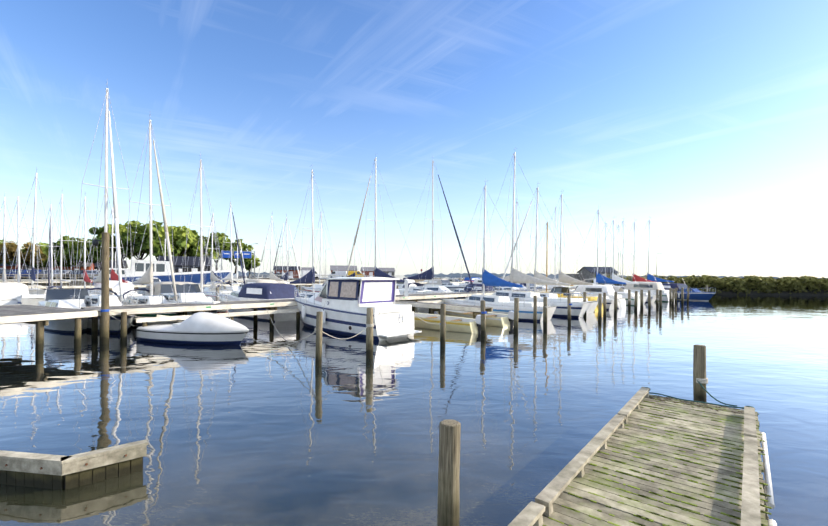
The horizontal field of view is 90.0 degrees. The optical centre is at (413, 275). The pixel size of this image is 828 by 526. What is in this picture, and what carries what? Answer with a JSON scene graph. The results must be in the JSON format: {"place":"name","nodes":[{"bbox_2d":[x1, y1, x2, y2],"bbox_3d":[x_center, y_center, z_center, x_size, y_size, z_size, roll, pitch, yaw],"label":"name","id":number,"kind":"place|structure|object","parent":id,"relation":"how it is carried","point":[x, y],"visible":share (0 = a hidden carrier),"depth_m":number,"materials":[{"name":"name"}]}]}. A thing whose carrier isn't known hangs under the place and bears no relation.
{"place":"outdoors","nodes":[
{"label":"outdoors","id":0,"kind":"place"},
{"bbox_2d":[0,274,269,288],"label":"quay","id":1,"kind":"structure","parent":0,"point":[77,283],"depth_m":61.95,"materials":[{"name":"concrete"}]},
{"bbox_2d":[0,240,23,264],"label":"tree","id":2,"kind":"object","parent":1,"relation":"on","point":[8,262],"visible":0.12,"depth_m":90.83,"materials":[{"name":"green plant"}]},
{"bbox_2d":[0,241,46,269],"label":"tree","id":3,"kind":"object","parent":1,"relation":"on","point":[11,248],"visible":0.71,"depth_m":87.97,"materials":[{"name":"green plant"}]},
{"bbox_2d":[20,248,54,268],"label":"tree","id":4,"kind":"object","parent":1,"relation":"on","point":[44,252],"visible":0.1,"depth_m":92.49,"materials":[{"name":"green plant"}]},
{"bbox_2d":[36,242,48,247],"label":"tree","id":5,"kind":"object","parent":1,"relation":"on","point":[46,245],"visible":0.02,"depth_m":121.06,"materials":[{"name":"green plant"}]},
{"bbox_2d":[0,269,100,278],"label":"parked cars","id":6,"kind":"object","parent":1,"relation":"on","point":[78,273],"visible":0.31,"depth_m":62.84,"materials":[{"name":"blue"}]},
{"bbox_2d":[40,246,76,266],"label":"tree","id":7,"kind":"object","parent":1,"relation":"on","point":[68,263],"visible":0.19,"depth_m":94.35,"materials":[{"name":"green plant"}]},
{"bbox_2d":[0,258,127,269],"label":"houses","id":8,"kind":"structure","parent":1,"relation":"on","point":[94,266],"depth_m":98.36,"materials":[{"name":"brown brick"}]},
{"bbox_2d":[52,236,99,269],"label":"tree","id":9,"kind":"object","parent":1,"relation":"on","point":[74,246],"visible":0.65,"depth_m":91.61,"materials":[{"name":"green plant"}]},
{"bbox_2d":[78,237,120,269],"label":"tree","id":10,"kind":"object","parent":1,"relation":"on","point":[94,254],"visible":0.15,"depth_m":91.59,"materials":[{"name":"green plant"}]},
{"bbox_2d":[88,223,145,267],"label":"tree","id":11,"kind":"object","parent":1,"relation":"on","point":[100,230],"visible":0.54,"depth_m":87.82,"materials":[{"name":"green plant"}]},
{"bbox_2d":[109,220,160,260],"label":"tree","id":12,"kind":"object","parent":1,"relation":"on","point":[127,252],"visible":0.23,"depth_m":89.91,"materials":[{"name":"green plant"}]},
{"bbox_2d":[131,220,186,259],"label":"tree","id":13,"kind":"object","parent":1,"relation":"on","point":[179,240],"visible":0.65,"depth_m":88.30,"materials":[{"name":"green plant"}]},
{"bbox_2d":[161,226,205,255],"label":"tree","id":14,"kind":"object","parent":1,"relation":"on","point":[192,236],"visible":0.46,"depth_m":93.28,"materials":[{"name":"green plant"}]},
{"bbox_2d":[181,233,218,258],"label":"tree","id":15,"kind":"object","parent":1,"relation":"on","point":[191,251],"visible":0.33,"depth_m":96.84,"materials":[{"name":"green plant"}]},
{"bbox_2d":[202,232,230,270],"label":"tree","id":16,"kind":"object","parent":1,"relation":"on","point":[221,243],"visible":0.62,"depth_m":100.97,"materials":[{"name":"green plant"}]},
{"bbox_2d":[220,238,253,274],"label":"tree","id":17,"kind":"object","parent":1,"relation":"on","point":[243,246],"visible":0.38,"depth_m":106.07,"materials":[{"name":"green plant"}]},
{"bbox_2d":[221,250,254,278],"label":"sign gantry","id":18,"kind":"object","parent":1,"relation":"on","point":[247,254],"visible":0.9,"depth_m":94.81,"materials":[{"name":"blue metal"}]},
{"bbox_2d":[239,253,260,276],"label":"tree","id":19,"kind":"object","parent":1,"relation":"on","point":[247,264],"visible":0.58,"depth_m":148.04,"materials":[{"name":"green plant"}]},
{"bbox_2d":[157,256,212,272],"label":"building","id":20,"kind":"structure","parent":0,"point":[178,263],"depth_m":77.27,"materials":[{"name":"grey"}]},
{"bbox_2d":[109,306,432,346],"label":"mooring lines","id":21,"kind":"object","parent":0,"point":[274,326],"visible":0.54,"depth_m":14.20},
{"bbox_2d":[249,275,373,282],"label":"quay","id":22,"kind":"structure","parent":0,"point":[315,278],"depth_m":108.20,"materials":[{"name":"concrete"}]},
{"bbox_2d":[275,270,363,277],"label":"vans","id":23,"kind":"object","parent":22,"relation":"on","point":[303,273],"visible":0.56,"depth_m":114.65,"materials":[{"name":"white"}]},
{"bbox_2d":[274,265,394,277],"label":"huts","id":24,"kind":"object","parent":22,"relation":"on","point":[370,271],"visible":0.42,"depth_m":126.13,"materials":[{"name":"grey wood"}]},
{"bbox_2d":[251,243,661,277],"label":"lamp posts","id":25,"kind":"object","parent":22,"relation":"on","point":[347,265],"visible":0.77,"depth_m":121.31,"materials":[{"name":"grey"}]},
{"bbox_2d":[0,275,827,525],"bbox_3d":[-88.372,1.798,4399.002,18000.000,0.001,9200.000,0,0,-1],"label":"water","id":26,"kind":"structure","parent":0,"point":[248,431],"depth_m":7.81,"materials":[{"name":"blue liquid"}]},
{"bbox_2d":[0,197,17,300],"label":"sailboat","id":27,"kind":"object","parent":26,"relation":"on","point":[4,278],"visible":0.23,"depth_m":30.38,"materials":[{"name":"white"}]},
{"bbox_2d":[0,283,31,304],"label":"motorboat","id":28,"kind":"object","parent":26,"relation":"on","point":[10,293],"visible":0.58,"depth_m":27.01,"materials":[{"name":"white"}]},
{"bbox_2d":[3,197,37,300],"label":"sailboat","id":29,"kind":"object","parent":26,"relation":"on","point":[18,273],"visible":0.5,"depth_m":30.32,"materials":[{"name":"white"}]},
{"bbox_2d":[14,169,49,305],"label":"sailboat","id":30,"kind":"object","parent":26,"relation":"on","point":[35,292],"visible":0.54,"depth_m":29.20,"materials":[{"name":"white"}]},
{"bbox_2d":[0,305,99,351],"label":"dock","id":31,"kind":"object","parent":26,"relation":"on","point":[40,317],"visible":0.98,"depth_m":13.41,"materials":[{"name":"grey wood"}]},
{"bbox_2d":[38,204,66,298],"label":"sailboat","id":32,"kind":"object","parent":26,"relation":"on","point":[51,253],"visible":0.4,"depth_m":31.71,"materials":[{"name":"white"}]},
{"bbox_2d":[46,194,75,288],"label":"sailboat","id":33,"kind":"object","parent":26,"relation":"on","point":[62,208],"visible":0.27,"depth_m":31.20,"materials":[{"name":"white metal"}]},
{"bbox_2d":[38,289,88,332],"bbox_3d":[-15.922,1.658,19.074,2.327,2.018,7.420,0,0,-44],"label":"motorboat","id":34,"kind":"object","parent":26,"relation":"on","point":[61,298],"visible":0.38,"depth_m":18.16,"materials":[{"name":"white plastic"}]},
{"bbox_2d":[0,439,147,489],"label":"bulkhead","id":35,"kind":"object","parent":26,"relation":"in","point":[49,471],"visible":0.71,"depth_m":4.83,"materials":[{"name":"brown wood"}]},
{"bbox_2d":[70,197,100,294],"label":"sailboat","id":36,"kind":"object","parent":26,"relation":"on","point":[87,279],"visible":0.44,"depth_m":31.93,"materials":[{"name":"white"}]},
{"bbox_2d":[70,82,134,333],"bbox_3d":[-14.517,-3.201,19.451,2.730,11.958,9.951,1,0,-45],"label":"sailboat","id":37,"kind":"object","parent":26,"relation":"on","point":[95,301],"visible":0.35,"depth_m":18.50,"materials":[{"name":"white"}]},
{"bbox_2d":[94,280,136,294],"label":"motorboat","id":38,"kind":"object","parent":26,"relation":"on","point":[114,285],"visible":0.1,"depth_m":31.04,"materials":[{"name":"white plastic"}]},
{"bbox_2d":[97,207,142,298],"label":"sailboat","id":39,"kind":"object","parent":26,"relation":"on","point":[113,275],"visible":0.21,"depth_m":31.93,"materials":[{"name":"white"}]},
{"bbox_2d":[109,114,180,325],"bbox_3d":[-13.218,-2.693,20.704,9.150,10.963,2.761,0,1,42],"label":"sailboat","id":40,"kind":"object","parent":26,"relation":"on","point":[146,277],"visible":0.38,"depth_m":20.14,"materials":[{"name":"white"}]},
{"bbox_2d":[133,278,160,294],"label":"motorboat","id":41,"kind":"object","parent":26,"relation":"on","point":[154,280],"visible":0.1,"depth_m":47.96,"materials":[{"name":"white plastic"}]},
{"bbox_2d":[93,239,230,284],"bbox_3d":[-35.931,-1.140,60.514,17.400,8.300,4.599,0,0,-23],"label":"blue vessel","id":42,"kind":"object","parent":26,"relation":"on","point":[160,271],"visible":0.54,"depth_m":58.73,"materials":[{"name":"blue"}]},
{"bbox_2d":[0,280,325,285],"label":"jetty","id":43,"kind":"object","parent":26,"relation":"on","point":[26,282],"visible":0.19,"depth_m":60.13,"materials":[{"name":"grey wood"}]},
{"bbox_2d":[143,282,219,322],"bbox_3d":[-12.082,1.522,21.477,2.987,2.350,9.512,0,0,-43],"label":"motorboat","id":44,"kind":"object","parent":26,"relation":"on","point":[195,295],"visible":0.29,"depth_m":21.14,"materials":[{"name":"white plastic"}]},
{"bbox_2d":[136,312,248,344],"bbox_3d":[-7.933,1.979,15.128,4.592,1.303,1.550,0,0,18],"label":"covered dinghy","id":45,"kind":"object","parent":26,"relation":"on","point":[202,328],"visible":0.98,"depth_m":14.43,"materials":[{"name":"white fabric"}]},
{"bbox_2d":[180,154,227,312],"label":"sailboat","id":46,"kind":"object","parent":26,"relation":"on","point":[201,255],"visible":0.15,"depth_m":22.25,"materials":[{"name":"white metal"}]},
{"bbox_2d":[203,218,224,288],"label":"sailboat","id":47,"kind":"object","parent":26,"relation":"on","point":[215,282],"visible":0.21,"depth_m":54.81,"materials":[{"name":"white"}]},
{"bbox_2d":[200,213,231,300],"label":"sailboat","id":48,"kind":"object","parent":26,"relation":"on","point":[211,288],"visible":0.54,"depth_m":39.72,"materials":[{"name":"white"}]},
{"bbox_2d":[218,200,244,291],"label":"sailboat","id":49,"kind":"object","parent":26,"relation":"on","point":[229,276],"visible":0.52,"depth_m":40.09,"materials":[{"name":"white metal"}]},
{"bbox_2d":[226,229,246,283],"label":"sailboat","id":50,"kind":"object","parent":26,"relation":"on","point":[235,276],"visible":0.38,"depth_m":58.03,"materials":[{"name":"white"}]},
{"bbox_2d":[29,282,464,288],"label":"jetty","id":51,"kind":"object","parent":26,"relation":"on","point":[205,285],"visible":0.12,"depth_m":44.70,"materials":[{"name":"grey wood"}]},
{"bbox_2d":[238,279,276,289],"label":"motorboat","id":52,"kind":"object","parent":26,"relation":"on","point":[248,281],"visible":0.1,"depth_m":40.49,"materials":[{"name":"white plastic"}]},
{"bbox_2d":[218,283,300,321],"bbox_3d":[-9.866,1.575,25.436,8.816,2.280,3.043,0,0,41],"label":"motorboat","id":53,"kind":"object","parent":26,"relation":"on","point":[260,291],"visible":0.44,"depth_m":23.17,"materials":[{"name":"blue"}]},
{"bbox_2d":[257,213,288,282],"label":"sailboat","id":54,"kind":"object","parent":26,"relation":"on","point":[273,277],"visible":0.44,"depth_m":44.57,"materials":[{"name":"white"}]},
{"bbox_2d":[272,224,303,289],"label":"sailboat","id":55,"kind":"object","parent":26,"relation":"on","point":[302,288],"visible":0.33,"depth_m":62.93,"materials":[{"name":"white"}]},
{"bbox_2d":[275,213,302,292],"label":"sailboat","id":56,"kind":"object","parent":26,"relation":"on","point":[285,276],"visible":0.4,"depth_m":44.38,"materials":[{"name":"white"}]},
{"bbox_2d":[282,166,339,297],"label":"sailboat","id":57,"kind":"object","parent":26,"relation":"on","point":[308,277],"visible":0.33,"depth_m":27.24,"materials":[{"name":"white"}]},
{"bbox_2d":[303,212,338,292],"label":"sailboat","id":58,"kind":"object","parent":26,"relation":"on","point":[318,287],"visible":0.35,"depth_m":49.05,"materials":[{"name":"white"}]},
{"bbox_2d":[74,232,595,346],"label":"jetty","id":59,"kind":"object","parent":26,"relation":"on","point":[104,308],"visible":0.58,"depth_m":16.39,"materials":[{"name":"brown wood"}]},
{"bbox_2d":[345,236,364,276],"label":"sailboat","id":60,"kind":"object","parent":26,"relation":"on","point":[352,275],"visible":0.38,"depth_m":95.61,"materials":[{"name":"white"}]},
{"bbox_2d":[294,277,421,340],"bbox_3d":[-3.264,1.432,18.634,7.686,2.770,2.640,0,0,42],"label":"cabin cruiser","id":61,"kind":"object","parent":26,"relation":"on","point":[340,304],"visible":0.88,"depth_m":16.98,"materials":[{"name":"white plastic"}]},
{"bbox_2d":[346,154,437,312],"bbox_3d":[-2.692,-3.179,30.900,10.066,12.101,2.784,0,1,43],"label":"sailboat","id":62,"kind":"object","parent":26,"relation":"on","point":[378,272],"visible":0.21,"depth_m":30.92,"materials":[{"name":"white"}]},
{"bbox_2d":[396,279,416,288],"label":"motorboat","id":63,"kind":"object","parent":26,"relation":"on","point":[400,285],"visible":0.12,"depth_m":56.30,"materials":[{"name":"white plastic"}]},
{"bbox_2d":[109,285,707,366],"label":"mooring posts","id":64,"kind":"object","parent":26,"relation":"on","point":[369,336],"visible":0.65,"depth_m":18.36,"materials":[{"name":"brown wood"}]},
{"bbox_2d":[393,157,474,299],"bbox_3d":[1.375,-3.772,36.136,11.071,13.350,3.230,0,0,45],"label":"sailboat","id":65,"kind":"object","parent":26,"relation":"on","point":[427,275],"visible":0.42,"depth_m":35.84,"materials":[{"name":"white"}]},
{"bbox_2d":[414,269,463,281],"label":"pier","id":66,"kind":"structure","parent":26,"relation":"on","point":[460,279],"depth_m":123.41,"materials":[{"name":"grey"}]},
{"bbox_2d":[395,301,492,318],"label":"finger pier","id":67,"kind":"structure","parent":26,"relation":"in","point":[476,310],"depth_m":21.84,"materials":[{"name":"grey wood"}]},
{"bbox_2d":[424,279,465,290],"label":"motorboat","id":68,"kind":"object","parent":26,"relation":"on","point":[447,284],"visible":0.5,"depth_m":62.07,"materials":[{"name":"white plastic"}]},
{"bbox_2d":[414,313,480,332],"bbox_3d":[1.002,2.220,19.803,5.274,0.961,1.634,0,0,37],"label":"open boat","id":69,"kind":"object","parent":26,"relation":"on","point":[462,324],"visible":0.71,"depth_m":18.86,"materials":[{"name":"beige plastic"}]},
{"bbox_2d":[448,278,464,281],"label":"motorboat","id":70,"kind":"object","parent":26,"relation":"on","point":[454,280],"visible":0.17,"depth_m":93.83,"materials":[{"name":"white plastic"}]},
{"bbox_2d":[458,279,481,284],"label":"motorboat","id":71,"kind":"object","parent":26,"relation":"on","point":[479,281],"visible":0.25,"depth_m":69.78,"materials":[{"name":"white plastic"}]},
{"bbox_2d":[464,277,479,281],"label":"motorboat","id":72,"kind":"object","parent":26,"relation":"on","point":[468,279],"visible":0.25,"depth_m":103.11,"materials":[{"name":"white"}]},
{"bbox_2d":[452,283,494,291],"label":"motorboat","id":73,"kind":"object","parent":26,"relation":"on","point":[480,287],"visible":0.21,"depth_m":38.46,"materials":[{"name":"white plastic"}]},
{"bbox_2d":[437,310,513,326],"bbox_3d":[3.087,2.236,22.398,1.748,0.961,5.616,0,0,-43],"label":"open boat","id":74,"kind":"object","parent":26,"relation":"on","point":[499,320],"visible":0.54,"depth_m":20.58,"materials":[{"name":"beige plastic"}]},
{"bbox_2d":[441,178,556,321],"bbox_3d":[4.512,-1.586,25.919,8.453,9.026,2.523,0,0,42],"label":"sailboat","id":75,"kind":"object","parent":26,"relation":"on","point":[502,304],"visible":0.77,"depth_m":24.97,"materials":[{"name":"white plastic"}]},
{"bbox_2d":[493,286,519,290],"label":"motorboat","id":76,"kind":"object","parent":26,"relation":"on","point":[501,288],"visible":0.02,"depth_m":41.06,"materials":[{"name":"white plastic"}]},
{"bbox_2d":[488,197,550,289],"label":"sailboat","id":77,"kind":"object","parent":26,"relation":"on","point":[507,278],"visible":0.08,"depth_m":43.98,"materials":[{"name":"white metal"}]},
{"bbox_2d":[508,281,548,288],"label":"motorboat","id":78,"kind":"object","parent":26,"relation":"on","point":[532,286],"visible":0.08,"depth_m":47.34,"materials":[{"name":"white plastic"}]},
{"bbox_2d":[465,148,593,317],"bbox_3d":[7.131,-3.038,28.733,9.964,11.974,2.620,0,-1,42],"label":"sailboat","id":79,"kind":"object","parent":26,"relation":"on","point":[579,309],"visible":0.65,"depth_m":27.51,"materials":[{"name":"white plastic"}]},
{"bbox_2d":[497,183,597,312],"bbox_3d":[9.323,-2.084,31.213,8.455,10.100,2.552,0,-1,44],"label":"sailboat","id":80,"kind":"object","parent":26,"relation":"on","point":[538,275],"visible":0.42,"depth_m":31.07,"materials":[{"name":"white plastic"}]},
{"bbox_2d":[526,207,584,288],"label":"sailboat","id":81,"kind":"object","parent":26,"relation":"on","point":[549,286],"visible":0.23,"depth_m":50.52,"materials":[{"name":"white"}]},
{"bbox_2d":[520,217,590,295],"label":"sailboat","id":82,"kind":"object","parent":26,"relation":"on","point":[546,234],"visible":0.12,"depth_m":33.43,"materials":[{"name":"white"}]},
{"bbox_2d":[517,287,602,311],"bbox_3d":[10.930,1.880,32.292,7.522,1.995,2.487,0,0,44],"label":"motorboat","id":83,"kind":"object","parent":26,"relation":"on","point":[558,290],"visible":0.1,"depth_m":31.26,"materials":[{"name":"plastic"}]},
{"bbox_2d":[523,194,618,309],"bbox_3d":[12.269,-2.096,34.271,8.510,10.168,2.379,0,0,44],"label":"sailboat","id":84,"kind":"object","parent":26,"relation":"on","point":[564,278],"visible":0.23,"depth_m":33.65,"materials":[{"name":"white"}]},
{"bbox_2d":[536,284,625,308],"bbox_3d":[13.974,1.827,35.724,7.540,2.151,2.590,0,0,44],"label":"motorboat","id":85,"kind":"object","parent":26,"relation":"on","point":[596,290],"visible":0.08,"depth_m":33.72,"materials":[{"name":"white plastic"}]},
{"bbox_2d":[437,344,736,525],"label":"posts","id":86,"kind":"object","parent":26,"relation":"in","point":[448,511],"visible":0.77,"depth_m":3.55,"materials":[{"name":"brown wood"}]},
{"bbox_2d":[570,223,627,287],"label":"sailboat","id":87,"kind":"object","parent":26,"relation":"on","point":[603,258],"visible":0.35,"depth_m":62.96,"materials":[{"name":"white"}]},
{"bbox_2d":[571,209,647,303],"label":"sailboat","id":88,"kind":"object","parent":26,"relation":"on","point":[600,278],"visible":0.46,"depth_m":39.83,"materials":[{"name":"white"}]},
{"bbox_2d":[593,224,638,275],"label":"sailboat","id":89,"kind":"object","parent":26,"relation":"on","point":[618,251],"visible":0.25,"depth_m":67.03,"materials":[{"name":"white metal"}]},
{"bbox_2d":[599,284,639,305],"bbox_3d":[17.038,1.893,39.230,7.902,2.067,2.423,0,0,45],"label":"motorboat","id":90,"kind":"object","parent":26,"relation":"on","point":[624,295],"visible":0.12,"depth_m":36.31,"materials":[{"name":"white plastic"}]},
{"bbox_2d":[588,219,655,302],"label":"sailboat","id":91,"kind":"object","parent":26,"relation":"on","point":[620,279],"visible":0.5,"depth_m":42.90,"materials":[{"name":"white plastic"}]},
{"bbox_2d":[596,218,654,286],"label":"sailboat","id":92,"kind":"object","parent":26,"relation":"on","point":[623,253],"visible":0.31,"depth_m":45.62,"materials":[{"name":"white"}]},
{"bbox_2d":[508,387,776,525],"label":"dock","id":93,"kind":"object","parent":26,"relation":"on","point":[643,457],"visible":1,"depth_m":4.37,"materials":[{"name":"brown wood"}]},
{"bbox_2d":[611,222,674,297],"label":"sailboat","id":94,"kind":"object","parent":26,"relation":"on","point":[638,278],"visible":0.19,"depth_m":48.39,"materials":[{"name":"white metal"}]},
{"bbox_2d":[617,281,674,301],"bbox_3d":[23.487,1.821,46.033,2.717,2.311,9.123,0,0,-43],"label":"motorboat","id":95,"kind":"object","parent":26,"relation":"on","point":[645,287],"visible":0.4,"depth_m":43.46,"materials":[{"name":"white plastic"}]},
{"bbox_2d":[620,219,684,284],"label":"sailboat","id":96,"kind":"object","parent":26,"relation":"on","point":[650,277],"visible":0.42,"depth_m":52.62,"materials":[{"name":"blue"}]},
{"bbox_2d":[662,283,715,300],"bbox_3d":[30.465,1.974,46.528,2.506,2.115,7.192,0,0,-16],"label":"motorboat","id":97,"kind":"object","parent":26,"relation":"on","point":[696,295],"visible":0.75,"depth_m":45.15,"materials":[{"name":"blue plastic"}]},
{"bbox_2d":[592,274,827,295],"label":"trees","id":98,"kind":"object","parent":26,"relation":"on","point":[797,286],"depth_m":60.82,"materials":[{"name":"green plant"}]},
{"bbox_2d":[0,0,827,277],"label":"sky","id":99,"kind":"structure","parent":0,"point":[705,121],"materials":[{"name":"blue"}]},
{"bbox_2d":[233,271,819,278],"bbox_3d":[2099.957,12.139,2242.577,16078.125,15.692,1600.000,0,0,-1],"label":"shore","id":100,"kind":"structure","parent":0,"point":[457,274],"depth_m":1604.93,"materials":[{"name":"green plant"}]},
{"bbox_2d":[566,267,616,284],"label":"house","id":101,"kind":"structure","parent":0,"point":[586,272],"depth_m":73.61,"materials":[{"name":"grey"}]}
]}

